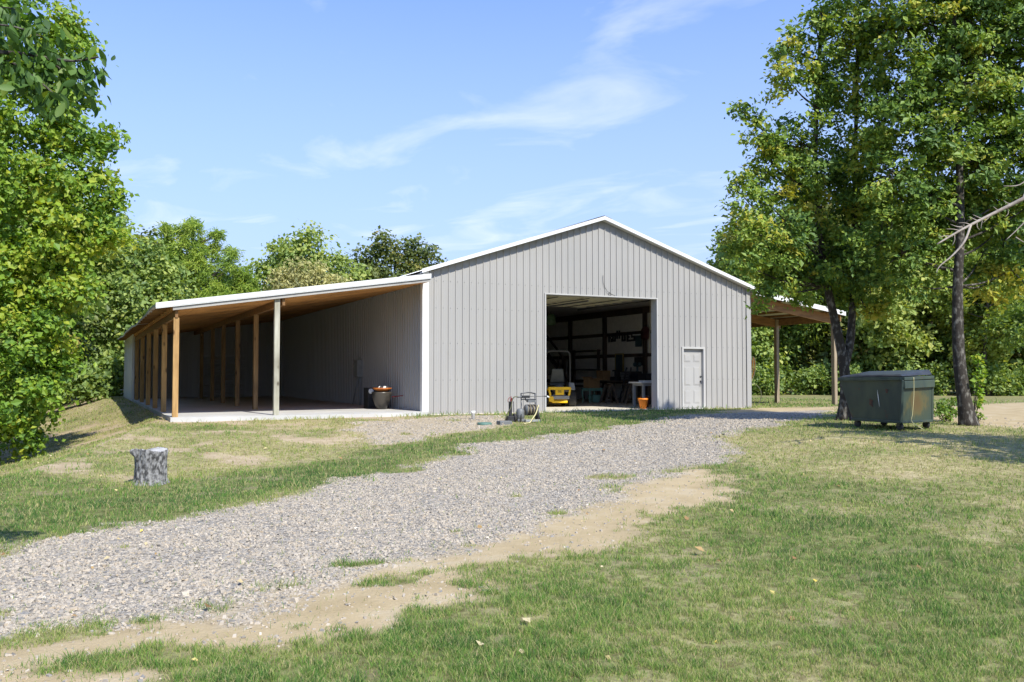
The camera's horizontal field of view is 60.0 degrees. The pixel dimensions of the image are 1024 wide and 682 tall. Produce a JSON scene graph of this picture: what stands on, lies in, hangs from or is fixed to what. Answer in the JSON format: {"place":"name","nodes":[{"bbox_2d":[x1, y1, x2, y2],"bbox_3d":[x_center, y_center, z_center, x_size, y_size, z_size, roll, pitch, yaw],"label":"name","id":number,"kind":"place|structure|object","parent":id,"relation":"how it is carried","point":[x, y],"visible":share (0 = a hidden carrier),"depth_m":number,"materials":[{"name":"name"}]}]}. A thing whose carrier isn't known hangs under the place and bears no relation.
{"place":"outdoors","nodes":[
{"label":"outdoors","id":0,"kind":"place"},
{"bbox_2d":[0,381,1023,681],"bbox_3d":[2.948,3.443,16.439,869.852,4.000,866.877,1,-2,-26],"label":"ground","id":1,"kind":"structure","parent":0,"point":[362,605],"depth_m":9.37,"materials":[{"name":"beige soil"}]},
{"bbox_2d":[0,378,27,409],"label":"shrub","id":2,"kind":"object","parent":1,"relation":"on","point":[13,396],"visible":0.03,"depth_m":34.00,"materials":[{"name":"green plant"}]},
{"bbox_2d":[11,368,70,416],"bbox_3d":[-20.266,2.146,38.082,2.435,2.893,2.562,1,-2,-26],"label":"shrub","id":3,"kind":"object","parent":1,"relation":"on","point":[55,395],"visible":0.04,"depth_m":38.34,"materials":[{"name":"green plant"}]},
{"bbox_2d":[0,165,107,355],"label":"woodland tree","id":4,"kind":"object","parent":1,"relation":"on","point":[99,303],"depth_m":44.53,"materials":[{"name":"green plant"}]},
{"bbox_2d":[0,0,115,127],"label":"broadleaf tree","id":5,"kind":"object","parent":1,"relation":"on","point":[39,89],"visible":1,"depth_m":6.26,"materials":[{"name":"green plant"}]},
{"bbox_2d":[0,167,121,409],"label":"woodland tree","id":6,"kind":"object","parent":1,"relation":"on","point":[98,324],"visible":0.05,"depth_m":47.04,"materials":[{"name":"green plant"}]},
{"bbox_2d":[0,0,143,464],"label":"maple tree","id":7,"kind":"object","parent":1,"relation":"on","point":[40,346],"visible":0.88,"depth_m":20.51,"materials":[{"name":"green plant"}]},
{"bbox_2d":[58,357,116,406],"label":"shrub","id":8,"kind":"object","parent":1,"relation":"on","point":[86,385],"visible":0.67,"depth_m":40.94,"materials":[{"name":"green plant"}]},
{"bbox_2d":[86,350,123,398],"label":"shrub","id":9,"kind":"object","parent":1,"relation":"on","point":[101,363],"visible":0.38,"depth_m":45.83,"materials":[{"name":"green plant"}]},
{"bbox_2d":[103,353,123,396],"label":"shrub","id":10,"kind":"object","parent":1,"relation":"on","point":[118,392],"visible":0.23,"depth_m":46.37,"materials":[{"name":"green plant"}]},
{"bbox_2d":[85,196,148,388],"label":"woodland tree","id":11,"kind":"object","parent":1,"relation":"on","point":[125,218],"visible":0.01,"depth_m":62.03,"materials":[{"name":"green plant"}]},
{"bbox_2d":[61,223,201,404],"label":"broadleaf tree","id":12,"kind":"object","parent":1,"relation":"on","point":[128,289],"visible":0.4,"depth_m":49.21,"materials":[{"name":"green plant"}]},
{"bbox_2d":[130,447,169,485],"bbox_3d":[-5.352,1.903,13.145,0.611,0.652,0.597,1,-2,-26],"label":"tree stump","id":13,"kind":"object","parent":1,"relation":"on","point":[150,464],"visible":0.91,"depth_m":12.96,"materials":[{"name":"grey plant"}]},
{"bbox_2d":[132,224,198,294],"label":"woodland tree","id":14,"kind":"object","parent":1,"relation":"on","point":[154,230],"visible":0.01,"depth_m":65.84,"materials":[{"name":"green plant"}]},
{"bbox_2d":[141,214,245,304],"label":"broadleaf tree","id":15,"kind":"object","parent":1,"relation":"on","point":[209,278],"visible":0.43,"depth_m":53.32,"materials":[{"name":"green plant"}]},
{"bbox_2d":[225,263,264,294],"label":"tree","id":16,"kind":"object","parent":1,"relation":"on","point":[247,282],"visible":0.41,"depth_m":55.60,"materials":[{"name":"green plant"}]},
{"bbox_2d":[238,218,373,291],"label":"broadleaf tree","id":17,"kind":"object","parent":1,"relation":"on","point":[302,247],"visible":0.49,"depth_m":57.47,"materials":[{"name":"green plant"}]},
{"bbox_2d":[263,255,353,290],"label":"tree","id":18,"kind":"object","parent":1,"relation":"on","point":[298,276],"visible":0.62,"depth_m":49.61,"materials":[{"name":"green plant"}]},
{"bbox_2d":[342,225,447,280],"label":"oak tree","id":19,"kind":"object","parent":1,"relation":"on","point":[403,261],"visible":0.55,"depth_m":59.42,"materials":[{"name":"green plant"}]},
{"bbox_2d":[471,411,474,419],"bbox_3d":[-1.059,2.069,24.117,0.124,0.332,0.121,1,-2,-26],"label":"pipe stub","id":20,"kind":"object","parent":1,"relation":"on","point":[473,415],"visible":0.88,"depth_m":24.07,"materials":[{"name":"white plastic"}]},
{"bbox_2d":[117,215,845,421],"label":"metal barn","id":21,"kind":"structure","parent":1,"relation":"on","point":[465,334],"depth_m":29.87,"materials":[{"name":"grey metal"}]},
{"bbox_2d":[203,355,246,396],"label":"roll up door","id":22,"kind":"structure","parent":21,"relation":"in","point":[230,359],"depth_m":42.61,"materials":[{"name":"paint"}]},
{"bbox_2d":[352,360,362,404],"bbox_3d":[-5.579,1.492,31.844,0.200,1.610,0.770,1,-2,-26],"label":"electrical box","id":23,"kind":"object","parent":21,"relation":"attached to","point":[358,368],"visible":1,"depth_m":31.56,"materials":[{"name":"grey metal"}]},
{"bbox_2d":[364,387,388,408],"bbox_3d":[-4.380,1.837,28.642,0.700,0.660,0.550,1,-2,-26],"label":"appliance box","id":24,"kind":"object","parent":21,"relation":"on","point":[368,401],"visible":0.51,"depth_m":28.34,"materials":[{"name":"black plastic"}]},
{"bbox_2d":[372,392,391,408],"bbox_3d":[-4.069,1.859,27.685,0.630,0.545,0.630,1,-2,-26],"label":"barrel pot","id":25,"kind":"object","parent":21,"relation":"on","point":[381,400],"visible":0.96,"depth_m":27.47,"materials":[{"name":"grey metal"}]},
{"bbox_2d":[373,388,391,391],"bbox_3d":[-4.051,1.524,27.662,0.620,0.130,0.620,1,-2,-26],"label":"orange bowl","id":26,"kind":"object","parent":25,"relation":"on","point":[381,389],"visible":0.97,"depth_m":27.47,"materials":[{"name":"ceramic"}]},
{"bbox_2d":[546,314,555,325],"bbox_3d":[1.757,-1.021,40.003,0.440,0.638,0.429,1,-2,-26],"label":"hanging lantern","id":27,"kind":"object","parent":21,"relation":"hanging from","point":[550,319],"visible":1,"depth_m":39.82,"materials":[{"name":"green glass"}]},
{"bbox_2d":[546,334,565,395],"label":"stair","id":28,"kind":"object","parent":21,"relation":"on","point":[552,360],"visible":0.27,"depth_m":42.97,"materials":[{"name":"black metal"}]},
{"bbox_2d":[546,350,575,406],"bbox_3d":[1.594,1.387,32.885,1.310,2.060,2.148,0,-2,-7],"label":"riding mower","id":29,"kind":"object","parent":21,"relation":"on","point":[559,389],"visible":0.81,"depth_m":32.19,"materials":[{"name":"metal"}]},
{"bbox_2d":[568,349,600,394],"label":"lumber rack","id":30,"kind":"object","parent":21,"relation":"on","point":[598,358],"visible":0.61,"depth_m":40.60,"materials":[{"name":"black metal"}]},
{"bbox_2d":[581,388,602,402],"bbox_3d":[3.329,2.259,36.860,0.740,0.602,0.540,2,-3,-37],"label":"side table","id":31,"kind":"object","parent":21,"relation":"on","point":[591,389],"visible":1,"depth_m":36.70,"materials":[{"name":"green paint"}]},
{"bbox_2d":[582,377,601,387],"bbox_3d":[3.336,1.722,36.889,0.600,0.467,0.720,1,-3,-35],"label":"cardboard box","id":32,"kind":"object","parent":31,"relation":"on","point":[589,382],"visible":1,"depth_m":36.72,"materials":[{"name":"brown cardboard"}]},
{"bbox_2d":[588,395,600,401],"bbox_3d":[3.455,2.412,37.167,0.398,0.313,0.408,1,-2,-26],"label":"storage tote","id":33,"kind":"object","parent":21,"relation":"on","point":[595,398],"visible":0.9,"depth_m":37.00,"materials":[{"name":"green paint"}]},
{"bbox_2d":[546,295,649,310],"bbox_3d":[1.721,-1.376,31.419,4.265,0.150,4.800,1,-2,-26],"label":"overhead door","id":34,"kind":"structure","parent":21,"relation":"in","point":[550,300],"depth_m":31.00,"materials":[{"name":"metal"}]},
{"bbox_2d":[599,383,618,402],"bbox_3d":[3.973,2.150,36.344,0.607,0.804,0.840,0,-2,-11],"label":"sawhorse","id":35,"kind":"object","parent":21,"relation":"on","point":[609,386],"visible":1,"depth_m":36.01,"materials":[{"name":"brown wood"}]},
{"bbox_2d":[612,333,615,341],"bbox_3d":[4.508,-0.154,39.150,0.040,0.361,0.274,1,-2,-26],"label":"wall letter","id":36,"kind":"object","parent":21,"relation":"attached to","point":[613,337],"depth_m":39.08,"materials":[{"name":"black plastic"}]},
{"bbox_2d":[616,330,619,338],"bbox_3d":[4.660,-0.278,38.841,0.040,0.358,0.272,1,-2,-26],"label":"wall letter","id":37,"kind":"object","parent":21,"relation":"attached to","point":[617,334],"depth_m":38.80,"materials":[{"name":"black plastic"}]},
{"bbox_2d":[621,333,625,340],"bbox_3d":[4.846,-0.169,38.458,0.040,0.373,0.283,1,-2,-26],"label":"wall letter","id":38,"kind":"object","parent":21,"relation":"attached to","point":[622,337],"depth_m":38.43,"materials":[{"name":"black plastic"}]},
{"bbox_2d":[598,380,650,403],"bbox_3d":[4.940,2.107,36.986,0.840,0.910,4.200,1,-2,-26],"label":"workbench","id":39,"kind":"object","parent":21,"relation":"on","point":[638,391],"visible":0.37,"depth_m":37.01,"materials":[{"name":"grey wood"}]},
{"bbox_2d":[596,371,610,379],"bbox_3d":[3.969,1.495,38.427,0.400,0.420,0.480,1,-3,-32],"label":"cardboard box","id":40,"kind":"object","parent":39,"relation":"on","point":[604,375],"visible":0.79,"depth_m":38.25,"materials":[{"name":"brown cardboard"}]},
{"bbox_2d":[610,370,621,379],"bbox_3d":[4.501,1.461,37.909,0.440,0.450,0.600,1,-2,-26],"label":"bench tool","id":41,"kind":"object","parent":39,"relation":"on","point":[616,375],"visible":0.82,"depth_m":37.82,"materials":[{"name":"black plastic"}]},
{"bbox_2d":[615,353,623,370],"bbox_3d":[4.651,0.929,38.362,0.050,0.780,0.644,1,-2,-26],"label":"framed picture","id":42,"kind":"object","parent":39,"relation":"on","point":[619,361],"visible":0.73,"depth_m":38.34,"materials":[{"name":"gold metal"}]},
{"bbox_2d":[620,371,641,380],"bbox_3d":[4.955,1.458,36.906,0.565,0.380,0.800,1,-2,-26],"label":"tool chest","id":43,"kind":"object","parent":39,"relation":"on","point":[634,376],"visible":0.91,"depth_m":36.57,"materials":[{"name":"black plastic"}]},
{"bbox_2d":[633,362,641,370],"bbox_3d":[5.183,1.068,36.642,0.180,0.378,0.400,1,-2,-26],"label":"bench grinder","id":44,"kind":"object","parent":43,"relation":"on","point":[635,364],"visible":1,"depth_m":36.60,"materials":[{"name":"metal"}]},
{"bbox_2d":[638,373,651,380],"bbox_3d":[5.467,1.460,35.931,0.500,0.302,0.600,1,-2,-26],"label":"tool case","id":45,"kind":"object","parent":39,"relation":"on","point":[644,376],"visible":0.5,"depth_m":35.66,"materials":[{"name":"black plastic"}]},
{"bbox_2d":[619,367,631,402],"bbox_3d":[4.638,1.809,36.237,0.409,1.465,0.430,1,-2,-26],"label":"step ladder","id":46,"kind":"object","parent":21,"relation":"on","point":[624,379],"visible":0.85,"depth_m":36.30,"materials":[{"name":"metal"}]},
{"bbox_2d":[626,332,630,341],"bbox_3d":[5.021,-0.167,38.100,0.040,0.387,0.294,1,-2,-26],"label":"wall letter","id":47,"kind":"object","parent":21,"relation":"attached to","point":[627,337],"depth_m":38.15,"materials":[{"name":"black plastic"}]},
{"bbox_2d":[620,384,638,403],"bbox_3d":[4.727,2.122,35.600,0.607,0.804,0.840,0,-2,-5],"label":"sawhorse","id":48,"kind":"object","parent":21,"relation":"on","point":[628,391],"visible":0.74,"depth_m":35.80,"materials":[{"name":"brown wood"}]},
{"bbox_2d":[635,335,641,346],"bbox_3d":[5.339,-0.002,37.408,0.030,0.482,0.452,1,-2,-26],"label":"wall calendar","id":49,"kind":"object","parent":21,"relation":"attached to","point":[638,340],"depth_m":37.38,"materials":[{"name":"teal paper"}]},
{"bbox_2d":[634,357,642,364],"bbox_3d":[5.342,0.854,37.371,0.030,0.353,0.605,1,-2,-26],"label":"dark board","id":50,"kind":"object","parent":21,"relation":"attached to","point":[638,359],"visible":0.79,"depth_m":37.35,"materials":[{"name":"black plastic"}]},
{"bbox_2d":[629,382,651,406],"bbox_3d":[4.873,1.924,31.947,1.050,0.900,0.800,1,-2,-26],"label":"white table","id":51,"kind":"object","parent":21,"relation":"on","point":[642,384],"visible":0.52,"depth_m":31.87,"materials":[{"name":"plastic"}]},
{"bbox_2d":[638,398,648,408],"bbox_3d":[4.478,2.129,30.209,0.380,0.360,0.376,1,-2,-26],"label":"flower pot","id":52,"kind":"object","parent":21,"relation":"on","point":[643,402],"visible":0.98,"depth_m":30.09,"materials":[{"name":"orange ceramic"}]},
{"bbox_2d":[641,326,649,340],"bbox_3d":[5.532,-0.315,36.762,0.060,0.594,0.600,1,-2,-26],"label":"wall disc","id":53,"kind":"object","parent":21,"relation":"attached to","point":[645,332],"depth_m":36.70,"materials":[{"name":"red"}]},
{"bbox_2d":[649,306,650,350],"bbox_3d":[4.847,-0.517,31.134,0.062,1.917,0.024,1,-2,-26],"label":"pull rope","id":54,"kind":"object","parent":21,"relation":"hanging from","point":[650,327],"visible":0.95,"depth_m":31.13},
{"bbox_2d":[682,347,705,408],"bbox_3d":[6.203,1.286,30.441,0.975,2.157,0.156,1,-2,-26],"label":"entry door","id":55,"kind":"structure","parent":21,"relation":"in","point":[693,358],"depth_m":30.49,"materials":[{"name":"paint"}]},
{"bbox_2d":[751,356,755,379],"bbox_3d":[8.575,1.092,31.674,0.296,1.098,0.341,1,-2,-26],"label":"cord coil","id":56,"kind":"object","parent":21,"relation":"hanging from","point":[753,364],"visible":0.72,"depth_m":31.64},
{"bbox_2d":[477,422,491,424],"bbox_3d":[-0.706,2.142,22.800,0.380,0.105,0.374,1,-2,-26],"label":"valve box","id":57,"kind":"object","parent":1,"relation":"on","point":[484,423],"visible":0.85,"depth_m":22.67,"materials":[{"name":"teal plastic"}]},
{"bbox_2d":[1,430,990,660],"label":"fallen leaves","id":58,"kind":"object","parent":1,"relation":"on","point":[479,526],"visible":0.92,"depth_m":7.74,"materials":[{"name":"beige plant"}]},
{"bbox_2d":[496,421,511,424],"bbox_3d":[-0.200,2.123,22.777,0.340,0.140,0.240,1,-2,-26],"label":"valve box","id":59,"kind":"object","parent":1,"relation":"on","point":[504,423],"visible":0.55,"depth_m":22.68,"materials":[{"name":"grey plastic"}]},
{"bbox_2d":[506,397,514,421],"bbox_3d":[-0.040,1.814,23.335,0.214,0.708,0.166,1,-2,-26],"label":"yard hydrant","id":60,"kind":"object","parent":1,"relation":"on","point":[509,417],"visible":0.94,"depth_m":23.30,"materials":[{"name":"grey metal"}]},
{"bbox_2d":[0,397,1023,681],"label":"grass","id":61,"kind":"structure","parent":1,"relation":"on","point":[490,653],"depth_m":6.83,"materials":[{"name":"green plant"}]},
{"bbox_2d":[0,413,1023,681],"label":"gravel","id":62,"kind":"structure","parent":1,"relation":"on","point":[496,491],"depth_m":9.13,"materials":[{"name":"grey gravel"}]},
{"bbox_2d":[512,392,540,421],"bbox_3d":[0.403,1.740,23.401,0.710,0.790,0.424,1,-2,-21],"label":"pressure washer","id":63,"kind":"object","parent":1,"relation":"on","point":[521,412],"visible":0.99,"depth_m":23.28,"materials":[{"name":"metal"}]},
{"bbox_2d":[523,405,538,423],"bbox_3d":[0.496,1.903,22.986,0.056,0.468,0.802,-1,-2,30],"label":"garden hose","id":64,"kind":"object","parent":63,"relation":"attached to","point":[533,416],"visible":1,"depth_m":23.07,"materials":[{"name":"beige rubber"}]},
{"bbox_2d":[517,395,548,400],"bbox_3d":[0.571,1.511,23.490,0.948,0.139,0.062,1,-2,-26],"label":"spray gun","id":65,"kind":"object","parent":63,"relation":"on","point":[525,396],"visible":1,"depth_m":23.38,"materials":[{"name":"grey plastic"}]},
{"bbox_2d":[713,223,771,354],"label":"woodland tree","id":66,"kind":"object","parent":1,"relation":"on","point":[723,238],"visible":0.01,"depth_m":62.24,"materials":[{"name":"green plant"}]},
{"bbox_2d":[706,201,791,387],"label":"woodland tree","id":67,"kind":"object","parent":1,"relation":"on","point":[712,263],"visible":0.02,"depth_m":65.69,"materials":[{"name":"green plant"}]},
{"bbox_2d":[722,255,792,394],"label":"woodland tree","id":68,"kind":"object","parent":1,"relation":"on","point":[758,352],"visible":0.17,"depth_m":48.66,"materials":[{"name":"green plant"}]},
{"bbox_2d":[751,361,786,395],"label":"shrub","id":69,"kind":"object","parent":1,"relation":"on","point":[766,385],"visible":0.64,"depth_m":47.56,"materials":[{"name":"green plant"}]},
{"bbox_2d":[718,234,828,393],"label":"woodland tree","id":70,"kind":"object","parent":1,"relation":"on","point":[784,329],"visible":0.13,"depth_m":50.80,"materials":[{"name":"green plant"}]},
{"bbox_2d":[754,198,808,250],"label":"woodland tree","id":71,"kind":"object","parent":1,"relation":"on","point":[788,206],"visible":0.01,"depth_m":67.43,"materials":[{"name":"green plant"}]},
{"bbox_2d":[779,243,828,392],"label":"woodland tree","id":72,"kind":"object","parent":1,"relation":"on","point":[822,304],"visible":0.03,"depth_m":53.34,"materials":[{"name":"green plant"}]},
{"bbox_2d":[782,361,838,394],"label":"shrub","id":73,"kind":"object","parent":1,"relation":"on","point":[818,379],"visible":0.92,"depth_m":48.59,"materials":[{"name":"green plant"}]},
{"bbox_2d":[712,0,934,420],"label":"oak tree","id":74,"kind":"object","parent":1,"relation":"on","point":[784,255],"visible":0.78,"depth_m":21.50,"materials":[{"name":"green plant"}]},
{"bbox_2d":[779,209,874,393],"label":"woodland tree","id":75,"kind":"object","parent":1,"relation":"on","point":[809,356],"visible":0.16,"depth_m":50.73,"materials":[{"name":"green plant"}]},
{"bbox_2d":[796,190,859,354],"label":"woodland tree","id":76,"kind":"object","parent":1,"relation":"on","point":[830,205],"visible":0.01,"depth_m":64.46,"materials":[{"name":"green plant"}]},
{"bbox_2d":[829,362,880,394],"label":"shrub","id":77,"kind":"object","parent":1,"relation":"on","point":[855,370],"visible":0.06,"depth_m":47.25,"materials":[{"name":"green plant"}]},
{"bbox_2d":[814,223,935,392],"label":"woodland tree","id":78,"kind":"object","parent":1,"relation":"on","point":[864,362],"visible":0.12,"depth_m":48.96,"materials":[{"name":"green plant"}]},
{"bbox_2d":[837,370,934,429],"bbox_3d":[8.258,1.272,19.562,1.322,1.272,2.021,1,-2,-26],"label":"dumpster","id":79,"kind":"object","parent":1,"relation":"on","point":[883,397],"visible":0.98,"depth_m":18.99,"materials":[{"name":"green metal"}]},
{"bbox_2d":[911,377,921,428],"bbox_3d":[8.491,1.309,18.573,0.237,1.095,0.062,-1,-2,19],"label":"yellow cord","id":80,"kind":"object","parent":79,"relation":"hanging from","point":[912,409],"visible":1,"depth_m":18.60,"materials":[{"name":"yellow plastic"}]},
{"bbox_2d":[884,361,924,375],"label":"shrub","id":81,"kind":"object","parent":1,"relation":"on","point":[908,365],"visible":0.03,"depth_m":47.45,"materials":[{"name":"green plant"}]},
{"bbox_2d":[845,224,970,371],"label":"woodland tree","id":82,"kind":"object","parent":1,"relation":"on","point":[904,328],"visible":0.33,"depth_m":47.33,"materials":[{"name":"green plant"}]},
{"bbox_2d":[829,0,1023,425],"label":"oak tree","id":83,"kind":"object","parent":1,"relation":"on","point":[966,44],"visible":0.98,"depth_m":20.17,"materials":[{"name":"green plant"}]},
{"bbox_2d":[970,353,987,412],"bbox_3d":[10.677,1.111,20.214,0.397,1.701,0.756,-1,-2,30],"label":"ivy sprig","id":84,"kind":"object","parent":83,"relation":"attached to","point":[979,395],"visible":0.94,"depth_m":20.22,"materials":[{"name":"green plant"}]},
{"bbox_2d":[920,360,954,395],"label":"shrub","id":85,"kind":"object","parent":1,"relation":"on","point":[942,384],"visible":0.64,"depth_m":47.62,"materials":[{"name":"green plant"}]},
{"bbox_2d":[934,394,957,421],"bbox_3d":[10.708,1.669,21.884,0.956,0.720,0.546,2,-3,-39],"label":"shrub","id":86,"kind":"object","parent":1,"relation":"on","point":[948,411],"visible":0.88,"depth_m":21.80,"materials":[{"name":"green plant"}]},
{"bbox_2d":[910,221,993,393],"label":"woodland tree","id":87,"kind":"object","parent":1,"relation":"on","point":[938,356],"visible":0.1,"depth_m":49.46,"materials":[{"name":"green plant"}]},
{"bbox_2d":[916,230,1000,392],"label":"woodland tree","id":88,"kind":"object","parent":1,"relation":"on","point":[982,318],"depth_m":52.34,"materials":[{"name":"green plant"}]},
{"bbox_2d":[923,248,1023,395],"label":"woodland tree","id":89,"kind":"object","parent":1,"relation":"on","point":[999,329],"visible":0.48,"depth_m":46.83,"materials":[{"name":"green plant"}]},
{"bbox_2d":[936,182,1023,272],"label":"branch","id":90,"kind":"object","parent":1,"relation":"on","point":[986,217],"visible":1,"depth_m":14.48,"materials":[{"name":"plant"}]},
{"bbox_2d":[975,411,987,420],"bbox_3d":[11.541,1.875,21.887,0.351,0.298,0.250,1,-2,-26],"label":"shrub","id":91,"kind":"object","parent":1,"relation":"on","point":[981,415],"visible":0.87,"depth_m":21.85,"materials":[{"name":"green plant"}]},
{"bbox_2d":[967,360,1023,395],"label":"shrub","id":92,"kind":"object","parent":1,"relation":"on","point":[997,374],"visible":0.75,"depth_m":46.42,"materials":[{"name":"green plant"}]},
{"bbox_2d":[969,210,1023,393],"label":"woodland tree","id":93,"kind":"object","parent":1,"relation":"on","point":[1016,354],"visible":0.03,"depth_m":50.71,"materials":[{"name":"green plant"}]},
{"bbox_2d":[974,197,1023,391],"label":"woodland tree","id":94,"kind":"object","parent":1,"relation":"on","point":[1012,360],"visible":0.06,"depth_m":49.39,"materials":[{"name":"green plant"}]},
{"bbox_2d":[1009,358,1023,394],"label":"shrub","id":95,"kind":"object","parent":1,"relation":"on","point":[1020,368],"visible":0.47,"depth_m":47.35,"materials":[{"name":"green plant"}]},
{"bbox_2d":[2,0,1023,309],"label":"sky","id":96,"kind":"structure","parent":0,"point":[471,127],"materials":[{"name":"blue"}]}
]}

